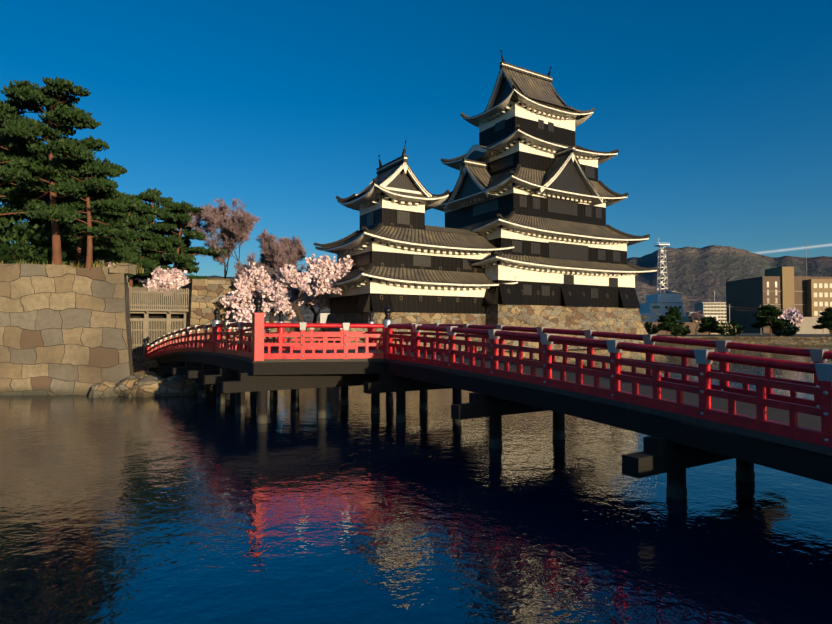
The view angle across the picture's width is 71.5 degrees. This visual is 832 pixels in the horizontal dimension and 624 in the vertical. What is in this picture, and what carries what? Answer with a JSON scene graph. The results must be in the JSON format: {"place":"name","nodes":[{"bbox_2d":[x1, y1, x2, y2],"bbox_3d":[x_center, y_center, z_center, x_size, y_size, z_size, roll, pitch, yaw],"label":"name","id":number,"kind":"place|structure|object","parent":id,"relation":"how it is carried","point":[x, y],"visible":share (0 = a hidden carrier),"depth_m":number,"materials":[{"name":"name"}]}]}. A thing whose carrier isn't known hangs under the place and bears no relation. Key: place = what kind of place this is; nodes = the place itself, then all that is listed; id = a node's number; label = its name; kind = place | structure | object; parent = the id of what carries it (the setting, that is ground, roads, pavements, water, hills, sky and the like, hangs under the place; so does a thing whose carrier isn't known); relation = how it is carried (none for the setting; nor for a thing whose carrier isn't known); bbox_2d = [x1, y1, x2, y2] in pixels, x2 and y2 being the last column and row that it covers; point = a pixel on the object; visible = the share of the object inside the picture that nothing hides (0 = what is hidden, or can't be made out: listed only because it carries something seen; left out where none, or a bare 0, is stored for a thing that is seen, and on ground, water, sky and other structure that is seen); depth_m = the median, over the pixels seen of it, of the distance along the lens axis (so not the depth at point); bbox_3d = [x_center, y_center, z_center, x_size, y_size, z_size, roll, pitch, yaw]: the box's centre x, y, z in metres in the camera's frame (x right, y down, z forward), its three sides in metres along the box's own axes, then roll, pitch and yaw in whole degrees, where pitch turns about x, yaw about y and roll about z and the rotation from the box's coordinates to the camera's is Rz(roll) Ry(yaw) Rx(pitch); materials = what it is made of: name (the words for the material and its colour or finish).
{"place":"outdoors","nodes":[
{"label":"outdoors","id":0,"kind":"place"},
{"bbox_2d":[0,345,831,623],"bbox_3d":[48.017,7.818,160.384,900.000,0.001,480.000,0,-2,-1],"label":"moat water","id":1,"kind":"structure","parent":0,"point":[196,508],"depth_m":9.29,"materials":[{"name":"blue liquid"}]},
{"bbox_2d":[145,295,831,498],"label":"bridge","id":2,"kind":"structure","parent":1,"relation":"in","point":[684,423],"depth_m":13.61,"materials":[{"name":"paint"}]},
{"bbox_2d":[0,0,831,276],"label":"sky","id":3,"kind":"structure","parent":0,"point":[717,114],"materials":[{"name":"blue"}]},
{"bbox_2d":[142,281,723,322],"bbox_3d":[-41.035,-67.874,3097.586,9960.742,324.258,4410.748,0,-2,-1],"label":"hillside","id":4,"kind":"structure","parent":0,"point":[643,290],"depth_m":3036.22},
{"bbox_2d":[133,333,830,353],"bbox_3d":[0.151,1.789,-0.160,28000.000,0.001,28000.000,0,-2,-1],"label":"ground","id":5,"kind":"structure","parent":0,"point":[711,334],"depth_m":188.89,"materials":[{"name":"soil"}]},
{"bbox_2d":[0,263,831,397],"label":"moat stone walls","id":6,"kind":"structure","parent":5,"relation":"on","point":[65,329],"depth_m":27.42,"materials":[{"name":"brown stone"}]},
{"bbox_2d":[0,135,64,240],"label":"pine","id":7,"kind":"object","parent":6,"relation":"on","point":[18,231],"visible":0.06,"depth_m":32.44,"materials":[{"name":"green plant"}]},
{"bbox_2d":[0,215,73,264],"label":"hedge","id":8,"kind":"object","parent":6,"relation":"on","point":[18,248],"depth_m":30.68,"materials":[{"name":"green plant"}]},
{"bbox_2d":[0,100,79,217],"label":"pine","id":9,"kind":"object","parent":6,"relation":"on","point":[19,209],"visible":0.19,"depth_m":29.84,"materials":[{"name":"green plant"}]},
{"bbox_2d":[4,226,103,267],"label":"shrub wall","id":10,"kind":"structure","parent":6,"relation":"on","point":[71,254],"depth_m":37.15,"materials":[{"name":"green plant"}]},
{"bbox_2d":[7,154,112,262],"bbox_3d":[-25.103,-6.417,39.993,8.284,10.301,7.710,1,-2,-41],"label":"pine","id":11,"kind":"object","parent":6,"relation":"on","point":[59,171],"depth_m":39.58,"materials":[{"name":"green plant"}]},
{"bbox_2d":[0,76,142,264],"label":"pine","id":12,"kind":"object","parent":6,"relation":"on","point":[57,101],"visible":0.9,"depth_m":27.56,"materials":[{"name":"green plant"}]},
{"bbox_2d":[31,244,113,265],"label":"shrub wall","id":13,"kind":"structure","parent":6,"relation":"on","point":[83,258],"depth_m":43.56,"materials":[{"name":"green plant"}]},
{"bbox_2d":[25,141,143,267],"bbox_3d":[-16.186,-4.896,28.501,5.035,6.572,4.947,1,-2,-40],"label":"pine","id":14,"kind":"object","parent":6,"relation":"on","point":[93,172],"visible":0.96,"depth_m":27.93,"materials":[{"name":"green plant"}]},
{"bbox_2d":[29,178,142,265],"bbox_3d":[-19.574,-4.899,34.202,6.173,6.929,6.759,1,-2,-26],"label":"pine","id":15,"kind":"object","parent":6,"relation":"on","point":[115,250],"visible":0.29,"depth_m":33.15,"materials":[{"name":"green plant"}]},
{"bbox_2d":[82,259,114,267],"bbox_3d":[-24.756,-2.692,45.379,3.611,3.234,2.530,-1,-2,19],"label":"cherry tree","id":16,"kind":"object","parent":6,"relation":"on","point":[109,263],"visible":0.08,"depth_m":44.36,"materials":[{"name":"pink plant"}]},
{"bbox_2d":[67,243,147,303],"bbox_3d":[-29.174,-3.545,55.163,8.144,10.728,8.642,-1,-2,34],"label":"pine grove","id":17,"kind":"object","parent":6,"relation":"on","point":[136,276],"visible":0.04,"depth_m":54.97,"materials":[{"name":"green plant"}]},
{"bbox_2d":[0,259,233,283],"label":"grass tufts","id":18,"kind":"object","parent":6,"relation":"on","point":[99,265],"visible":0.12,"depth_m":28.43,"materials":[{"name":"green plant"}]},
{"bbox_2d":[95,204,168,307],"bbox_3d":[-26.136,-4.225,52.239,7.822,11.964,8.141,0,-2,-1],"label":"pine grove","id":19,"kind":"object","parent":6,"relation":"on","point":[147,231],"visible":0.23,"depth_m":52.21,"materials":[{"name":"green plant"}]},
{"bbox_2d":[130,282,168,308],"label":"shrub wall","id":20,"kind":"structure","parent":6,"relation":"on","point":[150,303],"depth_m":55.08,"materials":[{"name":"plant"}]},
{"bbox_2d":[104,188,199,304],"bbox_3d":[-26.111,-5.385,58.271,7.304,14.616,9.957,-1,-2,32],"label":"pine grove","id":21,"kind":"object","parent":6,"relation":"on","point":[149,195],"visible":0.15,"depth_m":57.97,"materials":[{"name":"green plant"}]},
{"bbox_2d":[129,286,189,357],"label":"wooden gate","id":22,"kind":"structure","parent":6,"relation":"in","point":[152,324],"depth_m":42.16,"materials":[{"name":"brown wood"}]},
{"bbox_2d":[141,266,188,302],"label":"cherry blossom tree","id":23,"kind":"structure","parent":6,"relation":"on","point":[174,278],"depth_m":47.95,"materials":[{"name":"pink plant"}]},
{"bbox_2d":[136,200,226,308],"bbox_3d":[-23.075,-4.340,53.721,7.934,12.249,7.932,-1,-2,25],"label":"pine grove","id":24,"kind":"object","parent":6,"relation":"on","point":[178,215],"visible":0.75,"depth_m":52.63,"materials":[{"name":"green plant"}]},
{"bbox_2d":[185,197,261,278],"bbox_3d":[-18.061,-4.513,55.215,6.979,12.659,8.296,0,-2,-1],"label":"cherry tree","id":25,"kind":"object","parent":6,"relation":"on","point":[238,226],"visible":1,"depth_m":54.10,"materials":[{"name":"pink plant"}]},
{"bbox_2d":[233,228,310,322],"bbox_3d":[-12.585,-3.017,53.154,7.974,9.547,8.621,0,-2,-1],"label":"budding tree","id":26,"kind":"object","parent":6,"relation":"on","point":[277,256],"visible":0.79,"depth_m":52.31,"materials":[{"name":"pink plant"}]},
{"bbox_2d":[219,253,355,332],"bbox_3d":[-9.695,-1.554,45.111,11.314,6.628,5.814,1,-2,-40],"label":"cherry tree","id":27,"kind":"object","parent":6,"relation":"on","point":[326,273],"visible":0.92,"depth_m":43.18,"materials":[{"name":"pink plant"}]},
{"bbox_2d":[284,288,329,322],"bbox_3d":[-9.877,-0.554,52.971,4.690,4.551,4.258,1,-2,-25],"label":"cherry tree","id":28,"kind":"object","parent":6,"relation":"on","point":[321,301],"visible":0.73,"depth_m":52.20,"materials":[{"name":"pink plant"}]},
{"bbox_2d":[309,50,666,363],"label":"castle","id":29,"kind":"structure","parent":6,"relation":"on","point":[526,236],"depth_m":52.98,"materials":[{"name":"black paint"}]},
{"bbox_2d":[643,321,657,333],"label":"shore shrub","id":30,"kind":"object","parent":6,"relation":"on","point":[647,326],"visible":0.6,"depth_m":120.67,"materials":[{"name":"green plant"}]},
{"bbox_2d":[653,314,681,335],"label":"shore pine","id":31,"kind":"object","parent":6,"relation":"on","point":[666,322],"visible":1,"depth_m":117.78,"materials":[{"name":"green plant"}]},
{"bbox_2d":[667,307,683,326],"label":"tree","id":32,"kind":"object","parent":6,"relation":"on","point":[674,312],"depth_m":126.98,"materials":[{"name":"green plant"}]},
{"bbox_2d":[669,322,691,335],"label":"shore shrub","id":33,"kind":"object","parent":6,"relation":"on","point":[684,332],"visible":0.54,"depth_m":118.73,"materials":[{"name":"green plant"}]},
{"bbox_2d":[697,316,719,335],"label":"tree","id":34,"kind":"object","parent":6,"relation":"on","point":[708,324],"visible":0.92,"depth_m":115.99,"materials":[{"name":"green plant"}]},
{"bbox_2d":[715,320,744,335],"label":"shore shrub","id":35,"kind":"object","parent":6,"relation":"on","point":[729,329],"visible":0.98,"depth_m":112.75,"materials":[{"name":"green plant"}]},
{"bbox_2d":[751,304,790,335],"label":"shore pine","id":36,"kind":"object","parent":6,"relation":"on","point":[769,312],"visible":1,"depth_m":108.92,"materials":[{"name":"green plant"}]},
{"bbox_2d":[771,322,800,335],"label":"shore shrub","id":37,"kind":"object","parent":6,"relation":"on","point":[791,331],"visible":0.83,"depth_m":110.00,"materials":[{"name":"green plant"}]},
{"bbox_2d":[775,308,803,330],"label":"cherry tree","id":38,"kind":"object","parent":6,"relation":"on","point":[794,315],"depth_m":125.50,"materials":[{"name":"pink plant"}]},
{"bbox_2d":[812,307,831,336],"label":"shore pine","id":39,"kind":"object","parent":6,"relation":"on","point":[825,319],"visible":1,"depth_m":103.95,"materials":[{"name":"green plant"}]},
{"bbox_2d":[688,311,705,334],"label":"budding tree","id":40,"kind":"object","parent":5,"relation":"on","point":[698,316],"depth_m":128.86,"materials":[{"name":"pink plant"}]},
{"bbox_2d":[135,245,831,301],"bbox_3d":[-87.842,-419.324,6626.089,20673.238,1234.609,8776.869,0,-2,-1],"label":"mountain range","id":41,"kind":"structure","parent":0,"point":[706,272],"depth_m":7429.18,"materials":[{"name":"grey stone"}]},
{"bbox_2d":[266,304,828,334],"bbox_3d":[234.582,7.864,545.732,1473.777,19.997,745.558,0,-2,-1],"label":"shore houses","id":42,"kind":"structure","parent":0,"point":[807,324],"depth_m":211.71,"materials":[{"name":"beige"}]},
{"bbox_2d":[638,241,683,321],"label":"broadcast building","id":43,"kind":"structure","parent":0,"point":[653,307],"depth_m":303.05,"materials":[{"name":"blue concrete"}]},
{"bbox_2d":[693,291,726,324],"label":"apartment block","id":44,"kind":"structure","parent":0,"point":[714,308],"depth_m":483.42,"materials":[{"name":"grey concrete"}]},
{"bbox_2d":[726,252,831,332],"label":"civic building","id":45,"kind":"structure","parent":0,"point":[781,288],"depth_m":252.48,"materials":[{"name":"beige concrete"}]}
]}

